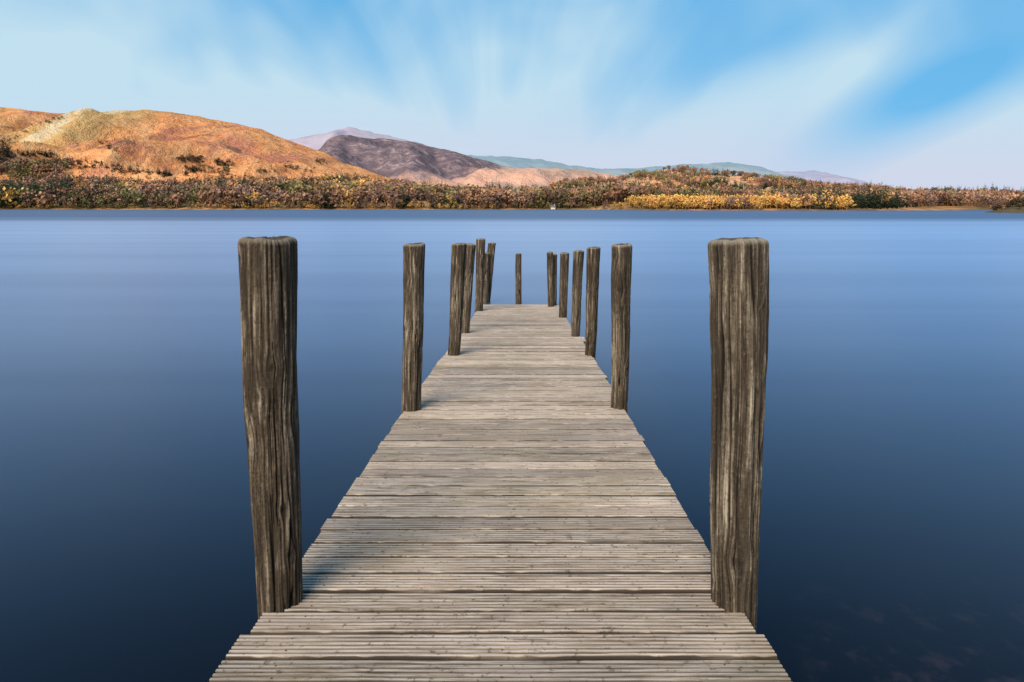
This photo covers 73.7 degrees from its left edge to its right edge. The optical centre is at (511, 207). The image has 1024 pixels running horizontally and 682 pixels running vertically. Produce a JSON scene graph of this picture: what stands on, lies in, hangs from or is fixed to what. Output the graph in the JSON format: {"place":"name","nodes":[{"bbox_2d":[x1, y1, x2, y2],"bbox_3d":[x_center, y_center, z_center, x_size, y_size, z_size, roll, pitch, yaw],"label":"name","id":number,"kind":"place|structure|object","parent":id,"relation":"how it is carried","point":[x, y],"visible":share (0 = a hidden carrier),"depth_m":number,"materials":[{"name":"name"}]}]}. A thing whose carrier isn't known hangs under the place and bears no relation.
{"place":"outdoors","nodes":[
{"label":"outdoors","id":0,"kind":"place"},
{"bbox_2d":[0,107,401,183],"bbox_3d":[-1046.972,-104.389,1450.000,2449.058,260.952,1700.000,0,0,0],"label":"bracken hill","id":1,"kind":"structure","parent":0,"point":[138,135],"depth_m":1286.76,"materials":[{"name":"orange plant"}]},
{"bbox_2d":[289,127,421,149],"bbox_3d":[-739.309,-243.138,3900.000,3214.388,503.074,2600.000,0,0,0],"label":"distant mountain","id":2,"kind":"structure","parent":0,"point":[316,141],"depth_m":3987.72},
{"bbox_2d":[318,135,628,188],"bbox_3d":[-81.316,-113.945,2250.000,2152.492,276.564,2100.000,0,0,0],"label":"heather mountain","id":3,"kind":"structure","parent":0,"point":[403,160],"depth_m":1940.50,"materials":[{"name":"purple plant"}]},
{"bbox_2d":[0,196,1013,209],"bbox_3d":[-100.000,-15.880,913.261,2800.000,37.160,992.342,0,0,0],"label":"shore","id":4,"kind":"structure","parent":0,"point":[923,207],"depth_m":561.31,"materials":[{"name":"brown soil"}]},
{"bbox_2d":[0,116,1023,209],"bbox_3d":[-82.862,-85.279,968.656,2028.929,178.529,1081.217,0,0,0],"label":"distant trees","id":5,"kind":"object","parent":4,"relation":"on","point":[42,190],"visible":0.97,"depth_m":576.90,"materials":[{"name":"brown plant"}]},
{"bbox_2d":[0,210,1023,681],"bbox_3d":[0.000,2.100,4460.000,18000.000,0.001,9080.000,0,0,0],"label":"lake water","id":6,"kind":"structure","parent":0,"point":[892,516],"depth_m":7.19,"materials":[{"name":"blue liquid"}]},
{"bbox_2d":[208,304,791,681],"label":"wooden jetty","id":7,"kind":"object","parent":6,"relation":"in","point":[509,508],"visible":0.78,"depth_m":3.02,"materials":[{"name":"grey wood"}]},
{"bbox_2d":[238,236,302,618],"bbox_3d":[-0.920,1.606,2.655,0.275,2.988,0.218,0,0,0],"label":"wooden post","id":8,"kind":"object","parent":7,"relation":"attached to","point":[268,273],"visible":0.84,"depth_m":2.57,"materials":[{"name":"brown wood"}]},
{"bbox_2d":[402,242,424,412],"bbox_3d":[-0.817,1.695,5.641,0.201,2.809,0.178,0,0,0],"label":"wooden post","id":9,"kind":"object","parent":7,"relation":"attached to","point":[413,288],"visible":0.57,"depth_m":5.57,"materials":[{"name":"brown wood"}]},
{"bbox_2d":[448,243,466,355],"bbox_3d":[-0.697,1.767,8.297,0.291,2.666,0.180,0,0,0],"label":"wooden post","id":10,"kind":"object","parent":7,"relation":"attached to","point":[458,260],"visible":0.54,"depth_m":8.23,"materials":[{"name":"brown wood"}]},
{"bbox_2d":[461,243,475,333],"bbox_3d":[-0.684,1.821,10.228,0.285,2.557,0.160,0,0,0],"label":"wooden post","id":11,"kind":"object","parent":7,"relation":"attached to","point":[469,266],"visible":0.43,"depth_m":10.17,"materials":[{"name":"brown wood"}]},
{"bbox_2d":[475,238,484,311],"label":"wooden post","id":12,"kind":"object","parent":7,"relation":"attached to","point":[480,258],"visible":0.67,"depth_m":13.31,"materials":[{"name":"brown wood"}]},
{"bbox_2d":[483,252,488,302],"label":"wooden post","id":13,"kind":"object","parent":7,"relation":"attached to","point":[486,282],"visible":0.41,"depth_m":14.89,"materials":[{"name":"brown wood"}]},
{"bbox_2d":[487,242,495,301],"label":"wooden post","id":14,"kind":"object","parent":7,"relation":"attached to","point":[491,249],"visible":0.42,"depth_m":15.04,"materials":[{"name":"brown wood"}]},
{"bbox_2d":[515,253,521,303],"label":"wooden post","id":15,"kind":"object","parent":7,"relation":"attached to","point":[518,289],"visible":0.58,"depth_m":14.80,"materials":[{"name":"brown wood"}]},
{"bbox_2d":[547,252,553,306],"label":"wooden post","id":16,"kind":"object","parent":7,"relation":"attached to","point":[550,279],"visible":0.56,"depth_m":14.22,"materials":[{"name":"brown wood"}]},
{"bbox_2d":[553,254,556,305],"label":"wooden post","id":17,"kind":"object","parent":7,"relation":"attached to","point":[555,276],"visible":0.34,"depth_m":14.50,"materials":[{"name":"brown wood"}]},
{"bbox_2d":[559,252,568,317],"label":"wooden post","id":18,"kind":"object","parent":7,"relation":"attached to","point":[564,275],"visible":0.55,"depth_m":12.21,"materials":[{"name":"brown wood"}]},
{"bbox_2d":[571,250,583,336],"bbox_3d":[0.935,1.859,9.887,0.221,2.482,0.155,0,0,0],"label":"wooden post","id":19,"kind":"object","parent":7,"relation":"attached to","point":[578,260],"visible":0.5,"depth_m":9.83,"materials":[{"name":"brown wood"}]},
{"bbox_2d":[585,247,600,358],"bbox_3d":[0.965,1.789,8.286,0.218,2.622,0.168,0,0,0],"label":"wooden post","id":20,"kind":"object","parent":7,"relation":"attached to","point":[592,270],"visible":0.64,"depth_m":8.23,"materials":[{"name":"brown wood"}]},
{"bbox_2d":[611,243,631,412],"bbox_3d":[0.899,1.700,5.696,0.206,2.799,0.169,0,0,0],"label":"wooden post","id":21,"kind":"object","parent":7,"relation":"attached to","point":[621,267],"visible":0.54,"depth_m":5.64,"materials":[{"name":"brown wood"}]},
{"bbox_2d":[708,237,768,630],"bbox_3d":[0.874,1.608,2.646,0.233,2.985,0.231,0,0,0],"label":"wooden post","id":22,"kind":"object","parent":6,"relation":"in","point":[739,295],"visible":0.86,"depth_m":2.56,"materials":[{"name":"brown wood"}]},
{"bbox_2d":[0,0,1023,190],"label":"sky","id":23,"kind":"structure","parent":0,"point":[928,94],"materials":[{"name":"blue"}]},
{"bbox_2d":[467,155,808,181],"bbox_3d":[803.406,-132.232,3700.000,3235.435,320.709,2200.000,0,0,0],"label":"distant fell","id":24,"kind":"structure","parent":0,"point":[514,162],"depth_m":3594.34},
{"bbox_2d":[599,169,803,190],"bbox_3d":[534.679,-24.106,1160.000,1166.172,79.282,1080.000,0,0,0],"label":"wooded hill","id":25,"kind":"structure","parent":0,"point":[737,178],"depth_m":1022.86,"materials":[{"name":"orange plant"}]},
{"bbox_2d":[778,170,876,184],"bbox_3d":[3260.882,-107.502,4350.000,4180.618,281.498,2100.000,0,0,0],"label":"distant fell","id":26,"kind":"structure","parent":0,"point":[814,175],"depth_m":4298.00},
{"bbox_2d":[985,204,1023,212],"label":"wooded spit","id":27,"kind":"structure","parent":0,"point":[1013,209],"depth_m":259.31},
{"bbox_2d":[991,198,1023,209],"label":"spit trees","id":28,"kind":"object","parent":27,"relation":"on","point":[1014,202],"visible":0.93,"depth_m":264.38,"materials":[{"name":"brown plant"}]}
]}

